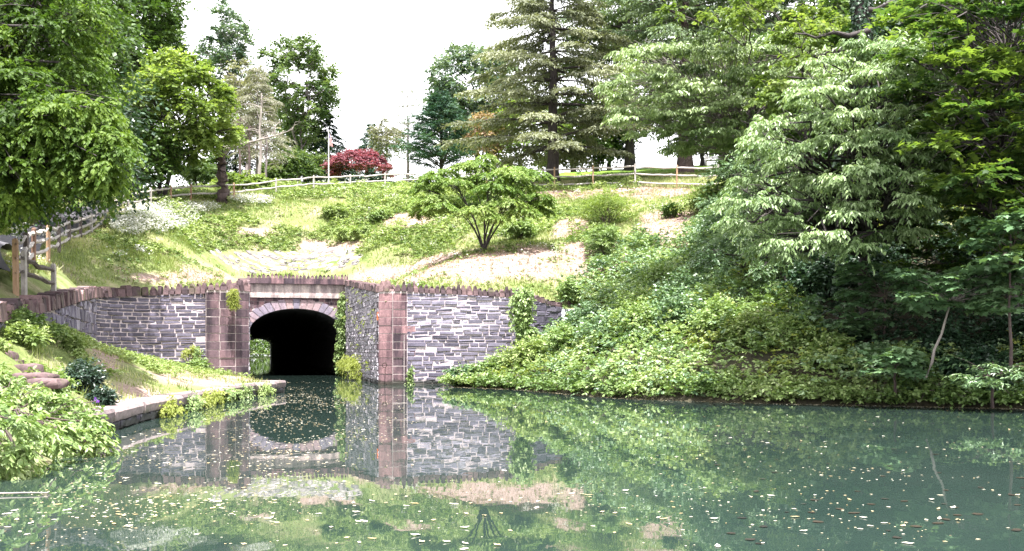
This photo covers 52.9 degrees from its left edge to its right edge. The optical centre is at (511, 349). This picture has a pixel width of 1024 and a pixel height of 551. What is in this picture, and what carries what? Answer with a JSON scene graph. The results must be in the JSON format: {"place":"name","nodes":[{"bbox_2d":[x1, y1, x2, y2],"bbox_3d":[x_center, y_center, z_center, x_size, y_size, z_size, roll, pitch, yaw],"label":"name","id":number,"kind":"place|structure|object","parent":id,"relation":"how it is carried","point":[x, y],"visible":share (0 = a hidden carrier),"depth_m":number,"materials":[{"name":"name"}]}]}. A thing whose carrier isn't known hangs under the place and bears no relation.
{"place":"outdoors","nodes":[
{"label":"outdoors","id":0,"kind":"place"},
{"bbox_2d":[0,206,110,271],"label":"asphalt path","id":1,"kind":"structure","parent":0,"point":[5,242],"depth_m":51.20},
{"bbox_2d":[0,324,267,468],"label":"bank","id":2,"kind":"structure","parent":0,"point":[20,350],"depth_m":25.63,"materials":[{"name":"green plant"}]},
{"bbox_2d":[7,304,48,330],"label":"weed clump","id":3,"kind":"object","parent":2,"relation":"on","point":[22,313],"visible":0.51,"depth_m":23.97,"materials":[{"name":"green plant"}]},
{"bbox_2d":[1,319,55,352],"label":"weed clump","id":4,"kind":"object","parent":2,"relation":"on","point":[19,331],"visible":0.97,"depth_m":22.66,"materials":[{"name":"green plant"}]},
{"bbox_2d":[0,370,122,480],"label":"waterside bush","id":5,"kind":"object","parent":2,"relation":"on","point":[31,421],"visible":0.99,"depth_m":14.59,"materials":[{"name":"green plant"}]},
{"bbox_2d":[57,354,114,394],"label":"evergreen shrub","id":6,"kind":"object","parent":2,"relation":"on","point":[89,376],"visible":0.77,"depth_m":21.34,"materials":[{"name":"green plant"}]},
{"bbox_2d":[83,385,122,405],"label":"evergreen shrub","id":7,"kind":"object","parent":2,"relation":"on","point":[105,396],"visible":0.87,"depth_m":20.61,"materials":[{"name":"green plant"}]},
{"bbox_2d":[0,283,208,364],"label":"retaining wall","id":8,"kind":"structure","parent":2,"relation":"on","point":[167,322],"depth_m":44.68,"materials":[{"name":"grey stone"}]},
{"bbox_2d":[20,250,56,294],"bbox_3d":[-13.119,-1.933,28.600,0.175,1.324,3.682,0,0,-12],"label":"split rail fence","id":9,"kind":"object","parent":8,"relation":"on","point":[25,260],"visible":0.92,"depth_m":27.59,"materials":[{"name":"grey wood"}]},
{"bbox_2d":[0,318,252,380],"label":"bank weeds","id":10,"kind":"object","parent":2,"relation":"on","point":[156,365],"visible":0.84,"depth_m":29.86,"materials":[{"name":"green plant"}]},
{"bbox_2d":[54,376,285,436],"bbox_3d":[-8.896,1.622,31.131,3.203,1.055,27.977,0,0,-9],"label":"towpath edge","id":11,"kind":"object","parent":2,"relation":"on","point":[125,413],"visible":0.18,"depth_m":22.80,"materials":[{"name":"grey concrete"}]},
{"bbox_2d":[205,280,248,375],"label":"brownstone pillar","id":12,"kind":"structure","parent":2,"relation":"on","point":[226,339],"depth_m":44.98,"materials":[{"name":"stone"}]},
{"bbox_2d":[0,165,989,308],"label":"hill","id":13,"kind":"structure","parent":0,"point":[35,286],"depth_m":59.33,"materials":[{"name":"green plant"}]},
{"bbox_2d":[12,195,128,295],"bbox_3d":[-18.450,-5.338,43.222,1.807,7.918,35.709,0,0,-16],"label":"split rail fence","id":14,"kind":"object","parent":13,"relation":"on","point":[16,257],"visible":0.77,"depth_m":37.69,"materials":[{"name":"grey wood"}]},
{"bbox_2d":[0,0,147,242],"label":"broadleaf tree","id":15,"kind":"object","parent":13,"relation":"on","point":[24,24],"visible":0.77,"depth_m":24.67,"materials":[{"name":"green plant"}]},
{"bbox_2d":[0,82,147,221],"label":"broadleaf tree","id":16,"kind":"object","parent":13,"relation":"on","point":[100,129],"visible":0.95,"depth_m":22.61,"materials":[{"name":"green plant"}]},
{"bbox_2d":[3,0,148,118],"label":"broadleaf tree","id":17,"kind":"object","parent":13,"relation":"on","point":[124,40],"visible":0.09,"depth_m":41.41,"materials":[{"name":"green plant"}]},
{"bbox_2d":[9,62,170,231],"bbox_3d":[-26.773,-10.580,55.816,13.357,10.707,21.929,0,0,-36],"label":"broadleaf tree","id":18,"kind":"object","parent":13,"relation":"on","point":[134,125],"visible":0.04,"depth_m":54.09,"materials":[{"name":"green plant"}]},
{"bbox_2d":[77,0,200,123],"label":"broadleaf tree","id":19,"kind":"object","parent":13,"relation":"on","point":[160,21],"visible":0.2,"depth_m":74.29,"materials":[{"name":"green plant"}]},
{"bbox_2d":[121,109,192,200],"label":"maple tree","id":20,"kind":"object","parent":13,"relation":"on","point":[163,171],"visible":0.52,"depth_m":65.23,"materials":[{"name":"green plant"}]},
{"bbox_2d":[117,44,248,198],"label":"maple tree","id":21,"kind":"object","parent":13,"relation":"on","point":[201,127],"visible":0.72,"depth_m":66.12,"materials":[{"name":"green plant"}]},
{"bbox_2d":[176,156,216,185],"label":"shrub","id":22,"kind":"object","parent":13,"relation":"on","point":[198,174],"visible":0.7,"depth_m":83.06,"materials":[{"name":"green plant"}]},
{"bbox_2d":[190,0,260,160],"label":"poplar tree","id":23,"kind":"object","parent":13,"relation":"on","point":[222,57],"visible":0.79,"depth_m":99.31,"materials":[{"name":"green plant"}]},
{"bbox_2d":[219,58,283,176],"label":"broadleaf tree","id":24,"kind":"object","parent":13,"relation":"on","point":[240,84],"visible":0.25,"depth_m":90.97,"materials":[{"name":"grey plant"}]},
{"bbox_2d":[211,67,298,173],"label":"pine tree","id":25,"kind":"object","parent":13,"relation":"on","point":[263,88],"visible":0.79,"depth_m":85.85,"materials":[{"name":"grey plant"}]},
{"bbox_2d":[215,120,296,203],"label":"broken tree","id":26,"kind":"object","parent":13,"relation":"on","point":[223,192],"visible":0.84,"depth_m":70.82,"materials":[{"name":"brown plant"}]},
{"bbox_2d":[210,247,360,273],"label":"rubble paving","id":27,"kind":"structure","parent":13,"relation":"on","point":[343,259],"depth_m":63.66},
{"bbox_2d":[243,32,342,181],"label":"ash tree","id":28,"kind":"object","parent":13,"relation":"on","point":[300,116],"visible":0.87,"depth_m":98.75,"materials":[{"name":"green plant"}]},
{"bbox_2d":[247,273,347,375],"bbox_3d":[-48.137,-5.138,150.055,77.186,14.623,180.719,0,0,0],"label":"tunnel portal","id":29,"kind":"object","parent":13,"relation":"on","point":[292,318],"visible":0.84,"depth_m":66.72,"materials":[{"name":"stone"}]},
{"bbox_2d":[332,291,345,375],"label":"climbing vine","id":30,"kind":"object","parent":29,"relation":"attached to","point":[339,348],"visible":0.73,"depth_m":60.75,"materials":[{"name":"green plant"}]},
{"bbox_2d":[275,145,323,182],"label":"shrub","id":31,"kind":"object","parent":13,"relation":"on","point":[293,164],"visible":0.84,"depth_m":92.53,"materials":[{"name":"green plant"}]},
{"bbox_2d":[127,172,509,208],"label":"split rail fence","id":32,"kind":"object","parent":13,"relation":"on","point":[246,190],"visible":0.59,"depth_m":75.93,"materials":[{"name":"grey wood"}]},
{"bbox_2d":[294,116,362,183],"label":"spruce tree","id":33,"kind":"object","parent":13,"relation":"on","point":[324,135],"visible":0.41,"depth_m":100.59,"materials":[{"name":"green plant"}]},
{"bbox_2d":[4,184,695,285],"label":"soil weeds","id":34,"kind":"object","parent":13,"relation":"on","point":[522,270],"visible":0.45,"depth_m":57.29,"materials":[{"name":"green plant"}]},
{"bbox_2d":[319,148,397,183],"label":"red maple","id":35,"kind":"object","parent":13,"relation":"on","point":[341,160],"visible":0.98,"depth_m":92.62,"materials":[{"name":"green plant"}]},
{"bbox_2d":[9,170,707,285],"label":"flower stalks","id":36,"kind":"object","parent":13,"relation":"on","point":[155,230],"visible":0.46,"depth_m":57.83,"materials":[{"name":"green plant"}]},
{"bbox_2d":[6,165,705,284],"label":"white wildflowers","id":37,"kind":"object","parent":36,"relation":"on","point":[152,211],"visible":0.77,"depth_m":59.96,"materials":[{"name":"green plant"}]},
{"bbox_2d":[0,170,725,302],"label":"hill grass","id":38,"kind":"structure","parent":13,"relation":"on","point":[170,262],"depth_m":61.96,"materials":[{"name":"green plant"}]},
{"bbox_2d":[97,171,644,256],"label":"meadow weeds","id":39,"kind":"object","parent":13,"relation":"on","point":[399,187],"visible":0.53,"depth_m":65.80,"materials":[{"name":"green plant"}]},
{"bbox_2d":[90,172,683,292],"bbox_3d":[-10.331,-8.501,65.047,48.199,12.170,39.244,0,0,0],"label":"clover","id":40,"kind":"object","parent":13,"relation":"on","point":[397,277],"visible":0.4,"depth_m":59.92,"materials":[{"name":"green plant"}]},
{"bbox_2d":[367,116,406,181],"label":"tree","id":41,"kind":"object","parent":13,"relation":"on","point":[376,136],"visible":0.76,"depth_m":104.57,"materials":[{"name":"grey plant"}]},
{"bbox_2d":[385,88,428,181],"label":"pine tree","id":42,"kind":"object","parent":13,"relation":"on","point":[407,124],"visible":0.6,"depth_m":95.91,"materials":[{"name":"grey plant"}]},
{"bbox_2d":[385,87,482,170],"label":"pine tree","id":43,"kind":"object","parent":13,"relation":"on","point":[425,134],"visible":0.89,"depth_m":90.99,"materials":[{"name":"green plant"}]},
{"bbox_2d":[420,40,528,166],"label":"broadleaf tree","id":44,"kind":"object","parent":13,"relation":"on","point":[450,84],"visible":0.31,"depth_m":108.96,"materials":[{"name":"green plant"}]},
{"bbox_2d":[405,153,558,251],"bbox_3d":[-1.653,-7.859,56.362,8.340,5.706,7.224,0,0,0],"label":"spreading maple","id":45,"kind":"object","parent":13,"relation":"on","point":[501,183],"visible":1,"depth_m":55.30,"materials":[{"name":"green plant"}]},
{"bbox_2d":[456,110,507,171],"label":"broadleaf tree","id":46,"kind":"object","parent":13,"relation":"on","point":[484,133],"visible":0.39,"depth_m":96.25,"materials":[{"name":"green plant"}]},
{"bbox_2d":[476,92,573,171],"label":"broadleaf tree","id":47,"kind":"object","parent":13,"relation":"on","point":[569,126],"visible":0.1,"depth_m":97.31,"materials":[{"name":"green plant"}]},
{"bbox_2d":[433,0,661,186],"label":"cedar tree","id":48,"kind":"object","parent":13,"relation":"on","point":[581,13],"visible":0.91,"depth_m":81.07,"materials":[{"name":"green plant"}]},
{"bbox_2d":[583,221,622,255],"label":"sumac bush","id":49,"kind":"object","parent":13,"relation":"on","point":[604,239],"visible":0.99,"depth_m":54.82,"materials":[{"name":"green plant"}]},
{"bbox_2d":[574,87,634,171],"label":"broadleaf tree","id":50,"kind":"object","parent":13,"relation":"on","point":[599,160],"visible":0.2,"depth_m":99.56,"materials":[{"name":"green plant"}]},
{"bbox_2d":[566,181,644,225],"bbox_3d":[5.530,-8.468,61.015,4.763,3.089,4.210,0,0,0],"label":"sumac bush","id":51,"kind":"object","parent":13,"relation":"on","point":[599,209],"visible":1,"depth_m":60.65,"materials":[{"name":"green plant"}]},
{"bbox_2d":[520,163,718,187],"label":"split rail fence","id":52,"kind":"object","parent":13,"relation":"on","point":[634,173],"visible":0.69,"depth_m":76.94,"materials":[{"name":"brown wood"}]},
{"bbox_2d":[525,0,721,170],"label":"cedar tree","id":53,"kind":"object","parent":13,"relation":"on","point":[630,144],"visible":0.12,"depth_m":99.67,"materials":[{"name":"green plant"}]},
{"bbox_2d":[570,0,772,174],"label":"cedar tree","id":54,"kind":"object","parent":13,"relation":"on","point":[650,31],"visible":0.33,"depth_m":82.72,"materials":[{"name":"green plant"}]},
{"bbox_2d":[549,183,800,306],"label":"slope undergrowth","id":55,"kind":"object","parent":13,"relation":"on","point":[590,258],"visible":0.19,"depth_m":52.18,"materials":[{"name":"green plant"}]},
{"bbox_2d":[669,177,722,215],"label":"shrub","id":56,"kind":"object","parent":13,"relation":"on","point":[691,203],"visible":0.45,"depth_m":59.64,"materials":[{"name":"green plant"}]},
{"bbox_2d":[696,119,784,213],"bbox_3d":[13.272,-9.940,58.123,5.636,6.617,5.480,0,0,-24],"label":"broadleaf tree","id":57,"kind":"object","parent":13,"relation":"on","point":[712,184],"visible":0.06,"depth_m":58.01,"materials":[{"name":"green plant"}]},
{"bbox_2d":[695,0,845,166],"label":"tree","id":58,"kind":"object","parent":13,"relation":"on","point":[768,23],"visible":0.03,"depth_m":84.12,"materials":[{"name":"green plant"}]},
{"bbox_2d":[761,7,884,176],"bbox_3d":[17.529,-12.580,55.102,8.218,11.960,9.689,0,0,0],"label":"broadleaf tree","id":59,"kind":"object","parent":13,"relation":"on","point":[833,38],"visible":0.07,"depth_m":53.80,"materials":[{"name":"green plant"}]},
{"bbox_2d":[0,356,1023,550],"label":"water","id":60,"kind":"structure","parent":0,"point":[476,452],"depth_m":12.49,"materials":[{"name":"green liquid"}]},
{"bbox_2d":[343,280,379,383],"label":"canal side wall","id":61,"kind":"structure","parent":60,"relation":"in","point":[366,349],"depth_m":51.74,"materials":[{"name":"grey stone"}]},
{"bbox_2d":[377,280,414,384],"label":"brownstone pillar","id":62,"kind":"structure","parent":60,"relation":"in","point":[393,327],"depth_m":45.72,"materials":[{"name":"stone"}]},
{"bbox_2d":[0,381,1018,547],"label":"floating petals","id":63,"kind":"object","parent":60,"relation":"on","point":[413,464],"visible":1,"depth_m":12.63,"materials":[{"name":"white plant"}]},
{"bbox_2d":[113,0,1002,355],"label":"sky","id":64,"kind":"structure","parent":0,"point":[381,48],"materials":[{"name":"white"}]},
{"bbox_2d":[453,222,1023,407],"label":"bank","id":65,"kind":"structure","parent":0,"point":[750,357],"depth_m":32.19,"materials":[{"name":"green plant"}]},
{"bbox_2d":[406,283,561,384],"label":"retaining wall","id":66,"kind":"structure","parent":65,"relation":"on","point":[463,325],"depth_m":46.32,"materials":[{"name":"grey stone"}]},
{"bbox_2d":[506,284,541,345],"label":"climbing vine","id":67,"kind":"object","parent":66,"relation":"attached to","point":[522,318],"visible":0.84,"depth_m":45.43,"materials":[{"name":"green plant"}]},
{"bbox_2d":[492,334,557,372],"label":"bank bush","id":68,"kind":"object","parent":65,"relation":"on","point":[521,352],"visible":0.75,"depth_m":42.15,"materials":[{"name":"green plant"}]},
{"bbox_2d":[543,321,583,350],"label":"bank bush","id":69,"kind":"object","parent":65,"relation":"on","point":[562,334],"visible":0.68,"depth_m":41.12,"materials":[{"name":"green plant"}]},
{"bbox_2d":[557,290,617,326],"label":"bank bush","id":70,"kind":"object","parent":65,"relation":"on","point":[583,312],"visible":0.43,"depth_m":45.05,"materials":[{"name":"green plant"}]},
{"bbox_2d":[564,306,628,354],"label":"bank bush","id":71,"kind":"object","parent":65,"relation":"on","point":[591,326],"visible":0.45,"depth_m":39.48,"materials":[{"name":"green plant"}]},
{"bbox_2d":[592,281,658,313],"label":"bank bush","id":72,"kind":"object","parent":65,"relation":"on","point":[632,296],"visible":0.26,"depth_m":42.81,"materials":[{"name":"green plant"}]},
{"bbox_2d":[601,297,666,342],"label":"bank bush","id":73,"kind":"object","parent":65,"relation":"on","point":[638,312],"visible":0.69,"depth_m":38.10,"materials":[{"name":"green plant"}]},
{"bbox_2d":[623,257,694,290],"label":"bank bush","id":74,"kind":"object","parent":65,"relation":"on","point":[658,273],"visible":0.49,"depth_m":46.02,"materials":[{"name":"green plant"}]},
{"bbox_2d":[637,282,710,333],"bbox_3d":[6.053,-1.175,37.120,3.124,2.505,2.675,0,0,-30],"label":"bank bush","id":75,"kind":"object","parent":65,"relation":"on","point":[679,303],"visible":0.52,"depth_m":36.68,"materials":[{"name":"green plant"}]},
{"bbox_2d":[649,262,722,305],"bbox_3d":[7.071,-2.187,41.483,3.358,2.648,3.563,0,0,0],"label":"bank bush","id":76,"kind":"object","parent":65,"relation":"on","point":[676,284],"visible":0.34,"depth_m":41.05,"materials":[{"name":"green plant"}]},
{"bbox_2d":[652,0,773,255],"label":"oak tree","id":77,"kind":"object","parent":65,"relation":"on","point":[736,26],"visible":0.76,"depth_m":38.82,"materials":[{"name":"green plant"}]},
{"bbox_2d":[683,293,746,338],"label":"bank bush","id":78,"kind":"object","parent":65,"relation":"on","point":[716,310],"visible":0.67,"depth_m":34.74,"materials":[{"name":"green plant"}]},
{"bbox_2d":[593,20,838,218],"bbox_3d":[8.762,-9.398,42.980,11.124,10.315,8.813,0,0,0],"label":"cherry tree","id":79,"kind":"object","parent":65,"relation":"on","point":[692,119],"visible":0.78,"depth_m":41.30,"materials":[{"name":"green plant"}]},
{"bbox_2d":[436,364,1023,408],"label":"waterside plants","id":80,"kind":"object","parent":65,"relation":"on","point":[948,396],"visible":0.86,"depth_m":29.76,"materials":[{"name":"green plant"}]},
{"bbox_2d":[442,184,1023,401],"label":"ivy undergrowth","id":81,"kind":"object","parent":65,"relation":"on","point":[752,303],"visible":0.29,"depth_m":34.43,"materials":[{"name":"green plant"}]},
{"bbox_2d":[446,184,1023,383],"bbox_3d":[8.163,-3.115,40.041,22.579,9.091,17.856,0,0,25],"label":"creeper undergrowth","id":82,"kind":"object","parent":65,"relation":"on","point":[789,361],"visible":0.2,"depth_m":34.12,"materials":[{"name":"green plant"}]},
{"bbox_2d":[713,304,782,349],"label":"bank bush","id":83,"kind":"object","parent":65,"relation":"on","point":[747,320],"visible":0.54,"depth_m":33.24,"materials":[{"name":"green plant"}]},
{"bbox_2d":[691,148,847,303],"bbox_3d":[9.983,-4.239,38.568,6.375,7.201,6.535,0,0,0],"label":"privet tree","id":84,"kind":"object","parent":65,"relation":"on","point":[745,242],"visible":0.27,"depth_m":38.65,"materials":[{"name":"green plant"}]},
{"bbox_2d":[749,301,826,353],"bbox_3d":[8.899,-0.637,32.255,2.847,1.824,2.720,0,0,0],"label":"bank bush","id":85,"kind":"object","parent":65,"relation":"on","point":[784,327],"visible":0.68,"depth_m":31.86,"materials":[{"name":"green plant"}]},
{"bbox_2d":[726,0,850,258],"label":"oak tree","id":86,"kind":"object","parent":65,"relation":"on","point":[814,28],"visible":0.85,"depth_m":36.08,"materials":[{"name":"green plant"}]},
{"bbox_2d":[764,250,880,303],"bbox_3d":[10.896,-2.264,35.899,3.692,2.730,4.183,0,0,-45],"label":"shade bush","id":87,"kind":"object","parent":65,"relation":"on","point":[817,276],"visible":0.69,"depth_m":35.24,"materials":[{"name":"green plant"}]},
{"bbox_2d":[740,0,910,261],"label":"ivy tree","id":88,"kind":"object","parent":65,"relation":"on","point":[862,11],"visible":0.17,"depth_m":37.21,"materials":[{"name":"green plant"}]},
{"bbox_2d":[797,328,857,372],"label":"bank bush","id":89,"kind":"object","parent":65,"relation":"on","point":[823,342],"visible":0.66,"depth_m":30.61,"materials":[{"name":"green plant"}]},
{"bbox_2d":[705,26,969,319],"bbox_3d":[9.914,-5.274,29.880,9.226,9.334,7.682,0,0,0],"label":"cherry tree","id":90,"kind":"object","parent":65,"relation":"on","point":[850,226],"visible":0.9,"depth_m":28.37,"materials":[{"name":"green plant"}]},
{"bbox_2d":[794,290,894,339],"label":"sapling","id":91,"kind":"object","parent":65,"relation":"on","point":[842,325],"visible":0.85,"depth_m":31.50,"materials":[{"name":"green plant"}]},
{"bbox_2d":[823,242,922,284],"bbox_3d":[12.736,-2.733,36.868,3.582,2.707,4.278,0,0,0],"label":"shade bush","id":92,"kind":"object","parent":65,"relation":"on","point":[878,258],"visible":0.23,"depth_m":35.89,"materials":[{"name":"green plant"}]},
{"bbox_2d":[831,260,935,339],"bbox_3d":[11.213,-1.366,30.984,3.152,2.604,2.577,0,0,0],"label":"sapling","id":93,"kind":"object","parent":65,"relation":"on","point":[868,288],"visible":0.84,"depth_m":30.99,"materials":[{"name":"green plant"}]},
{"bbox_2d":[852,346,936,396],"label":"sapling","id":94,"kind":"object","parent":65,"relation":"on","point":[899,357],"visible":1,"depth_m":27.23,"materials":[{"name":"green plant"}]},
{"bbox_2d":[795,207,1023,353],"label":"hollow undergrowth","id":95,"kind":"object","parent":65,"relation":"on","point":[897,331],"visible":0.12,"depth_m":31.94,"materials":[{"name":"green plant"}]},
{"bbox_2d":[883,220,976,275],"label":"sapling","id":96,"kind":"object","parent":65,"relation":"on","point":[943,230],"visible":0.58,"depth_m":32.60,"materials":[{"name":"green plant"}]},
{"bbox_2d":[861,0,1023,326],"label":"maple tree","id":97,"kind":"object","parent":65,"relation":"on","point":[1002,192],"visible":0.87,"depth_m":26.61,"materials":[{"name":"green plant"}]},
{"bbox_2d":[899,308,993,355],"bbox_3d":[13.364,0.057,30.984,3.473,2.965,3.443,0,0,-31],"label":"shrub","id":98,"kind":"object","parent":65,"relation":"on","point":[957,332],"visible":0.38,"depth_m":30.48,"materials":[{"name":"green plant"}]},
{"bbox_2d":[881,266,1023,377],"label":"sapling","id":99,"kind":"object","parent":65,"relation":"on","point":[983,301],"visible":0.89,"depth_m":26.27,"materials":[{"name":"green plant"}]},
{"bbox_2d":[939,343,1017,390],"bbox_3d":[12.872,0.547,28.554,2.074,1.464,2.641,0,0,17],"label":"shade bush","id":100,"kind":"object","parent":65,"relation":"on","point":[984,354],"visible":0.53,"depth_m":28.25,"materials":[{"name":"green plant"}]},
{"bbox_2d":[937,355,1023,407],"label":"sapling","id":101,"kind":"object","parent":65,"relation":"on","point":[992,380],"visible":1,"depth_m":25.48,"materials":[{"name":"green plant"}]},
{"bbox_2d":[951,207,1023,365],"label":"sapling","id":102,"kind":"object","parent":65,"relation":"on","point":[997,260],"visible":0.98,"depth_m":25.48,"materials":[{"name":"green plant"}]},
{"bbox_2d":[962,305,1023,364],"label":"shrub","id":103,"kind":"object","parent":65,"relation":"on","point":[1017,323],"visible":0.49,"depth_m":29.55,"materials":[{"name":"green plant"}]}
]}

